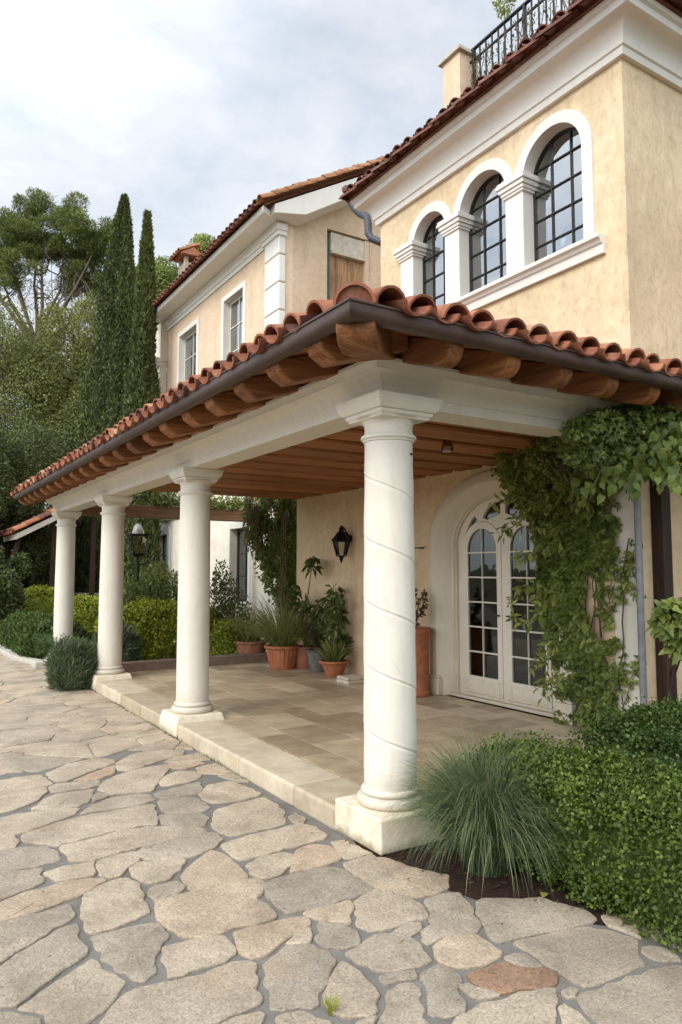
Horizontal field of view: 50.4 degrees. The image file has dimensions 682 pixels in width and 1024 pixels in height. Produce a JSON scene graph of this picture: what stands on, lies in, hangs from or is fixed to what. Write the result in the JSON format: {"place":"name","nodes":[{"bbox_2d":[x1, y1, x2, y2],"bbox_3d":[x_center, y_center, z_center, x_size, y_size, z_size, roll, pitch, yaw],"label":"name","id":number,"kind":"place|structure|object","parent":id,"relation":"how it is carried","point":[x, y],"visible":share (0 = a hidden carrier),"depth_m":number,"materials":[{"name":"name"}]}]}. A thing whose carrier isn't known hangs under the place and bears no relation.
{"place":"outdoors","nodes":[
{"label":"outdoors","id":0,"kind":"place"},
{"bbox_2d":[0,0,570,526],"label":"sky","id":1,"kind":"structure","parent":0,"point":[194,111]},
{"bbox_2d":[0,654,681,1023],"bbox_3d":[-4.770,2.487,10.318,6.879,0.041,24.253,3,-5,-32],"label":"paving stones","id":2,"kind":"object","parent":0,"point":[218,900],"visible":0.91,"depth_m":3.45,"materials":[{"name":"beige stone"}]},
{"bbox_2d":[0,646,37,664],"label":"path kerb","id":3,"kind":"structure","parent":2,"relation":"on","point":[10,654],"depth_m":13.23,"materials":[{"name":"white stone"}]},
{"bbox_2d":[31,659,46,668],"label":"kerb block","id":4,"kind":"structure","parent":2,"relation":"on","point":[38,664],"depth_m":12.12,"materials":[{"name":"beige stone"}]},
{"bbox_2d":[41,635,97,690],"bbox_3d":[-3.789,2.111,10.160,0.806,0.822,0.886,3,-5,-32],"label":"grass mound","id":5,"kind":"object","parent":2,"relation":"on","point":[70,663],"depth_m":9.93,"materials":[{"name":"green plant"}]},
{"bbox_2d":[89,687,229,766],"bbox_3d":[-2.345,2.304,8.251,0.081,0.045,5.270,3,-5,-32],"label":"joint moss","id":6,"kind":"object","parent":2,"relation":"on","point":[155,725],"visible":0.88,"depth_m":7.34,"materials":[{"name":"green plant"}]},
{"bbox_2d":[320,992,344,1016],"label":"weed","id":7,"kind":"object","parent":2,"relation":"on","point":[328,1007],"visible":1,"depth_m":2.72,"materials":[{"name":"green plant"}]},
{"bbox_2d":[352,839,652,926],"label":"planting soil","id":8,"kind":"structure","parent":0,"point":[475,889],"depth_m":3.85,"materials":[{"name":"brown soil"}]},
{"bbox_2d":[434,738,505,845],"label":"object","id":9,"kind":"object","parent":8,"relation":"on","point":[462,770],"visible":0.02,"depth_m":4.43,"materials":[{"name":"green plant"}]},
{"bbox_2d":[360,717,593,913],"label":"ornamental grass","id":10,"kind":"object","parent":8,"relation":"on","point":[483,828],"depth_m":3.87,"materials":[{"name":"green plant"}]},
{"bbox_2d":[540,892,547,897],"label":"fallen leaf","id":11,"kind":"object","parent":8,"relation":"on","point":[543,894],"visible":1,"depth_m":3.66,"materials":[{"name":"yellow plant"}]},
{"bbox_2d":[469,728,681,952],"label":"box hedge","id":12,"kind":"object","parent":8,"relation":"on","point":[630,825],"visible":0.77,"depth_m":3.53,"materials":[{"name":"green plant"}]},
{"bbox_2d":[565,694,681,783],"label":"box hedge","id":13,"kind":"object","parent":8,"relation":"on","point":[652,733],"visible":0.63,"depth_m":4.54,"materials":[{"name":"green plant"}]},
{"bbox_2d":[645,596,681,702],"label":"climbing bush","id":14,"kind":"object","parent":8,"relation":"on","point":[668,614],"visible":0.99,"depth_m":5.52,"materials":[{"name":"green plant"}]},
{"bbox_2d":[461,697,551,718],"bbox_3d":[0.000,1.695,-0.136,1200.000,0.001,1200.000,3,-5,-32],"label":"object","id":15,"kind":"structure","parent":0,"point":[507,708],"depth_m":8.92,"materials":[{"name":"grey stone"}]},
{"bbox_2d":[0,415,37,471],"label":"garden tree","id":16,"kind":"object","parent":15,"relation":"on","point":[3,422],"visible":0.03,"depth_m":24.43,"materials":[{"name":"green plant"}]},
{"bbox_2d":[0,531,78,588],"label":"dark shrub","id":17,"kind":"object","parent":15,"relation":"on","point":[43,578],"visible":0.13,"depth_m":20.91,"materials":[{"name":"green plant"}]},
{"bbox_2d":[0,417,87,534],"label":"garden tree","id":18,"kind":"object","parent":15,"relation":"on","point":[48,448],"visible":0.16,"depth_m":22.32,"materials":[{"name":"green plant"}]},
{"bbox_2d":[0,292,94,470],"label":"garden tree","id":19,"kind":"object","parent":15,"relation":"on","point":[18,357],"visible":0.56,"depth_m":26.00,"materials":[{"name":"green plant"}]},
{"bbox_2d":[0,186,114,456],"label":"pine tree","id":20,"kind":"object","parent":15,"relation":"on","point":[25,239],"visible":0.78,"depth_m":35.56,"materials":[{"name":"green plant"}]},
{"bbox_2d":[27,294,97,425],"bbox_3d":[-10.564,-2.351,27.762,3.142,12.440,2.784,3,-5,-32],"label":"garden tree","id":21,"kind":"object","parent":15,"relation":"on","point":[73,330],"visible":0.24,"depth_m":27.61,"materials":[{"name":"green plant"}]},
{"bbox_2d":[42,380,88,459],"bbox_3d":[-9.534,-0.502,25.734,2.634,8.441,1.747,4,-6,-42],"label":"garden tree","id":22,"kind":"object","parent":15,"relation":"on","point":[69,405],"visible":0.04,"depth_m":25.53,"materials":[{"name":"green plant"}]},
{"bbox_2d":[75,516,84,588],"bbox_3d":[-7.816,1.024,23.724,2.720,5.162,2.674,3,-5,-32],"label":"garden tree","id":23,"kind":"object","parent":15,"relation":"on","point":[80,525],"visible":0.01,"depth_m":22.55,"materials":[{"name":"green plant"}]},
{"bbox_2d":[70,192,136,592],"bbox_3d":[-7.482,-3.562,23.372,2.418,14.134,2.312,3,-5,-32],"label":"cypress tree","id":24,"kind":"object","parent":15,"relation":"on","point":[109,361],"visible":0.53,"depth_m":23.00,"materials":[{"name":"green plant"}]},
{"bbox_2d":[135,255,177,324],"bbox_3d":[-8.355,-3.796,32.457,2.801,16.061,3.175,-1,-5,17],"label":"garden tree","id":25,"kind":"object","parent":15,"relation":"on","point":[165,275],"visible":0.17,"depth_m":32.18,"materials":[{"name":"green plant"}]},
{"bbox_2d":[183,233,215,252],"bbox_3d":[-6.079,-3.932,31.187,2.419,16.127,2.578,0,-5,3],"label":"garden tree","id":26,"kind":"object","parent":15,"relation":"on","point":[204,240],"visible":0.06,"depth_m":30.82,"materials":[{"name":"green plant"}]},
{"bbox_2d":[151,156,383,638],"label":"house wing","id":27,"kind":"structure","parent":15,"relation":"on","point":[260,263],"depth_m":15.77,"materials":[{"name":"beige paint"}]},
{"bbox_2d":[154,526,169,594],"bbox_3d":[-4.910,1.490,20.179,0.265,2.150,1.400,3,-5,-32],"label":"window","id":28,"kind":"structure","parent":27,"relation":"in","point":[166,529],"depth_m":19.76,"materials":[{"name":"white glass"}]},
{"bbox_2d":[177,317,199,384],"bbox_3d":[-3.951,-3.830,19.018,0.200,2.130,1.560,3,-5,-32],"label":"window","id":29,"kind":"structure","parent":27,"relation":"in","point":[188,338],"depth_m":19.36,"materials":[{"name":"white paint"}]},
{"bbox_2d":[221,279,246,359],"bbox_3d":[-2.388,-4.029,16.536,0.200,2.130,1.340,3,-5,-32],"label":"window","id":30,"kind":"structure","parent":27,"relation":"in","point":[233,305],"depth_m":16.85,"materials":[{"name":"white paint"}]},
{"bbox_2d":[226,522,250,606],"bbox_3d":[-2.153,1.119,15.733,0.275,1.820,1.150,3,-5,-32],"label":"window","id":31,"kind":"structure","parent":27,"relation":"in","point":[243,576],"depth_m":15.96,"materials":[{"name":"white glass"}]},
{"bbox_2d":[327,231,368,299],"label":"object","id":32,"kind":"structure","parent":27,"relation":"in","point":[347,257],"depth_m":15.62,"materials":[{"name":"wood"}]},
{"bbox_2d":[10,281,681,855],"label":"porch","id":33,"kind":"object","parent":15,"relation":"on","point":[380,395],"visible":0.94,"depth_m":5.48,"materials":[{"name":"stone"}]},
{"bbox_2d":[148,491,243,510],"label":"beam creeper","id":34,"kind":"object","parent":33,"relation":"on","point":[235,502],"visible":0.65,"depth_m":14.64,"materials":[{"name":"green plant"}]},
{"bbox_2d":[241,497,296,623],"bbox_3d":[-1.240,1.152,12.587,1.311,3.019,0.736,-1,-5,16],"label":"corner ivy","id":35,"kind":"object","parent":33,"relation":"on","point":[276,555],"visible":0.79,"depth_m":12.50,"materials":[{"name":"green plant"}]},
{"bbox_2d":[214,582,330,669],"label":"potted grass","id":36,"kind":"object","parent":33,"relation":"on","point":[283,637],"depth_m":11.05,"materials":[{"name":"plant"}]},
{"bbox_2d":[294,617,326,671],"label":"potted shrub","id":37,"kind":"object","parent":33,"relation":"on","point":[314,664],"visible":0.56,"depth_m":10.85,"materials":[{"name":"green plant"}]},
{"bbox_2d":[281,556,354,668],"bbox_3d":[-0.352,1.527,10.981,1.388,1.747,0.651,-4,-6,43],"label":"tall pot plant","id":38,"kind":"object","parent":33,"relation":"on","point":[302,657],"visible":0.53,"depth_m":11.12,"materials":[{"name":"green plant"}]},
{"bbox_2d":[312,583,353,676],"bbox_3d":[-0.098,1.690,10.468,0.646,1.341,0.763,-1,-5,18],"label":"potted plant","id":39,"kind":"object","parent":33,"relation":"on","point":[333,662],"visible":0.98,"depth_m":10.44,"materials":[{"name":"green plant"}]},
{"bbox_2d":[337,674,363,684],"bbox_3d":[0.154,2.269,9.833,0.330,0.085,0.310,3,-5,-32],"label":"stone block","id":40,"kind":"object","parent":33,"relation":"on","point":[350,679],"depth_m":9.73,"materials":[{"name":"stone"}]},
{"bbox_2d":[415,588,430,697],"bbox_3d":[0.875,1.559,8.887,0.463,1.350,0.506,-1,-5,13],"label":"terracotta urn","id":41,"kind":"object","parent":33,"relation":"on","point":[422,633],"visible":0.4,"depth_m":8.73,"materials":[{"name":"orange ceramic"}]},
{"bbox_2d":[441,440,452,452],"bbox_3d":[0.997,-0.647,6.802,0.112,0.175,0.112,3,-5,-32],"label":"ceiling lamp","id":42,"kind":"object","parent":33,"relation":"hanging from","point":[447,445],"visible":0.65,"depth_m":6.79,"materials":[{"name":"black metal"}]},
{"bbox_2d":[525,403,681,499],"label":"eave creeper","id":43,"kind":"object","parent":33,"relation":"attached to","point":[589,442],"visible":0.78,"depth_m":5.34,"materials":[{"name":"green plant"}]},
{"bbox_2d":[570,391,681,506],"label":"grape vine","id":44,"kind":"object","parent":33,"relation":"hanging from","point":[666,471],"visible":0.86,"depth_m":5.29,"materials":[{"name":"green plant"}]},
{"bbox_2d":[296,0,681,725],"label":"villa","id":45,"kind":"object","parent":15,"relation":"on","point":[534,180],"visible":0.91,"depth_m":7.96,"materials":[{"name":"paint"}]},
{"bbox_2d":[331,525,351,563],"bbox_3d":[0.008,0.480,10.699,0.268,0.571,0.321,-2,-5,28],"label":"wall lantern","id":46,"kind":"object","parent":45,"relation":"attached to","point":[341,535],"depth_m":10.67,"materials":[{"name":"black metal"}]},
{"bbox_2d":[408,201,451,305],"bbox_3d":[1.226,-3.283,9.478,0.200,1.493,0.910,3,-5,-32],"label":"arched window","id":47,"kind":"structure","parent":45,"relation":"in","point":[423,230],"depth_m":9.60,"materials":[{"name":"metal"}]},
{"bbox_2d":[453,158,513,291],"bbox_3d":[1.752,-3.385,8.645,0.200,1.563,1.050,3,-5,-32],"label":"arched window","id":48,"kind":"structure","parent":45,"relation":"in","point":[478,197],"depth_m":8.76,"materials":[{"name":"metal"}]},
{"bbox_2d":[463,521,503,698],"bbox_3d":[1.660,1.124,8.540,0.094,2.031,0.636,3,-5,-32],"label":"door leaf","id":49,"kind":"structure","parent":45,"relation":"in","point":[483,618],"depth_m":8.55,"materials":[{"name":"white paint"}]},
{"bbox_2d":[492,0,516,21],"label":"terrace plant","id":50,"kind":"object","parent":45,"relation":"on","point":[503,10],"visible":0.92,"depth_m":11.67,"materials":[{"name":"green plant"}]},
{"bbox_2d":[469,0,570,86],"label":"terrace railing","id":51,"kind":"object","parent":45,"relation":"on","point":[523,7],"visible":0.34,"depth_m":9.66,"materials":[{"name":"metal"}]},
{"bbox_2d":[468,0,571,86],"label":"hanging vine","id":52,"kind":"object","parent":51,"relation":"attached to","point":[516,30],"visible":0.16,"depth_m":9.47,"materials":[{"name":"green plant"}]},
{"bbox_2d":[505,519,552,708],"bbox_3d":[2.038,1.076,7.940,0.094,2.031,0.636,3,-5,-32],"label":"door leaf","id":53,"kind":"structure","parent":45,"relation":"in","point":[522,648],"depth_m":8.02,"materials":[{"name":"white paint"}]},
{"bbox_2d":[515,109,595,260],"bbox_3d":[2.315,-3.456,7.750,0.200,1.563,1.050,3,-5,-32],"label":"arched window","id":54,"kind":"structure","parent":45,"relation":"in","point":[559,151],"depth_m":7.79,"materials":[{"name":"metal"}]},
{"bbox_2d":[490,448,647,733],"bbox_3d":[2.138,0.761,6.913,0.698,3.028,1.722,3,-5,-32],"label":"wall ivy","id":55,"kind":"object","parent":45,"relation":"attached to","point":[566,568],"depth_m":7.08,"materials":[{"name":"green plant"}]},
{"bbox_2d":[487,484,567,706],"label":"climbing shoots","id":56,"kind":"object","parent":55,"relation":"attached to","point":[530,556],"visible":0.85,"depth_m":7.03,"materials":[{"name":"green plant"}]},
{"label":"planting soil","id":57,"kind":"structure","parent":0,"visible":0},
{"bbox_2d":[0,545,31,625],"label":"dark shrub","id":58,"kind":"object","parent":57,"relation":"on","point":[14,573],"visible":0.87,"depth_m":16.60,"materials":[{"name":"green plant"}]},
{"bbox_2d":[0,430,50,575],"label":"garden tree","id":59,"kind":"object","parent":57,"relation":"on","point":[13,511],"visible":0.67,"depth_m":19.67,"materials":[{"name":"green plant"}]},
{"bbox_2d":[18,584,54,614],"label":"garden hedge","id":60,"kind":"object","parent":57,"relation":"on","point":[39,598],"visible":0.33,"depth_m":17.95,"materials":[{"name":"green plant"}]},
{"bbox_2d":[0,608,88,658],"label":"hedge","id":61,"kind":"object","parent":57,"relation":"on","point":[28,634],"visible":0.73,"depth_m":13.43,"materials":[{"name":"green plant"}]},
{"bbox_2d":[0,506,96,595],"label":"garden shelter","id":62,"kind":"object","parent":57,"relation":"on","point":[43,518],"visible":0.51,"depth_m":18.87,"materials":[{"name":"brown wood"}]},
{"bbox_2d":[50,593,98,641],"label":"garden hedge","id":63,"kind":"object","parent":57,"relation":"on","point":[86,611],"visible":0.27,"depth_m":16.36,"materials":[{"name":"green plant"}]},
{"bbox_2d":[75,592,98,595],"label":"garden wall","id":64,"kind":"structure","parent":57,"relation":"on","point":[77,593],"depth_m":21.67,"materials":[{"name":"grey stone"}]},
{"bbox_2d":[91,621,143,665],"bbox_3d":[-3.486,2.152,11.288,0.924,0.939,0.964,3,-5,-32],"label":"grass mound","id":65,"kind":"object","parent":57,"relation":"on","point":[131,647],"depth_m":11.17,"materials":[{"name":"green plant"}]},
{"bbox_2d":[126,523,150,592],"bbox_3d":[-4.234,1.548,15.144,0.471,2.630,0.400,3,-5,-32],"label":"street lamp","id":66,"kind":"object","parent":57,"relation":"on","point":[137,530],"visible":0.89,"depth_m":15.14,"materials":[{"name":"black metal"}]},
{"bbox_2d":[119,208,162,605],"bbox_3d":[-5.364,-2.599,19.548,1.310,11.602,1.302,3,-5,-32],"label":"cypress tree","id":67,"kind":"object","parent":57,"relation":"on","point":[141,388],"visible":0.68,"depth_m":19.45,"materials":[{"name":"green plant"}]},
{"bbox_2d":[123,559,177,605],"bbox_3d":[-3.891,1.938,15.284,2.239,1.908,1.193,3,-5,-32],"label":"dark shrub","id":68,"kind":"object","parent":57,"relation":"on","point":[157,585],"visible":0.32,"depth_m":15.11,"materials":[{"name":"green plant"}]},
{"bbox_2d":[94,597,225,659],"bbox_3d":[-3.136,2.085,12.875,2.491,1.180,1.098,3,-5,-32],"label":"garden hedge","id":69,"kind":"object","parent":57,"relation":"on","point":[153,622],"visible":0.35,"depth_m":12.47,"materials":[{"name":"green plant"}]},
{"bbox_2d":[122,652,268,671],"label":"bed kerb","id":70,"kind":"structure","parent":57,"relation":"on","point":[155,664],"depth_m":11.50,"materials":[{"name":"grey stone"}]},
{"bbox_2d":[209,616,245,655],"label":"garden hedge","id":71,"kind":"object","parent":57,"relation":"on","point":[222,639],"visible":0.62,"depth_m":12.18,"materials":[{"name":"green plant"}]},
{"bbox_2d":[210,559,255,627],"bbox_3d":[-2.026,1.783,13.197,0.773,1.870,0.941,-3,-5,31],"label":"dark shrub","id":72,"kind":"object","parent":57,"relation":"on","point":[228,595],"visible":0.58,"depth_m":13.10,"materials":[{"name":"green plant"}]},
{"bbox_2d":[219,607,267,653],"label":"potted grass","id":73,"kind":"object","parent":57,"relation":"on","point":[249,645],"depth_m":12.10,"materials":[{"name":"plant"}]}
]}

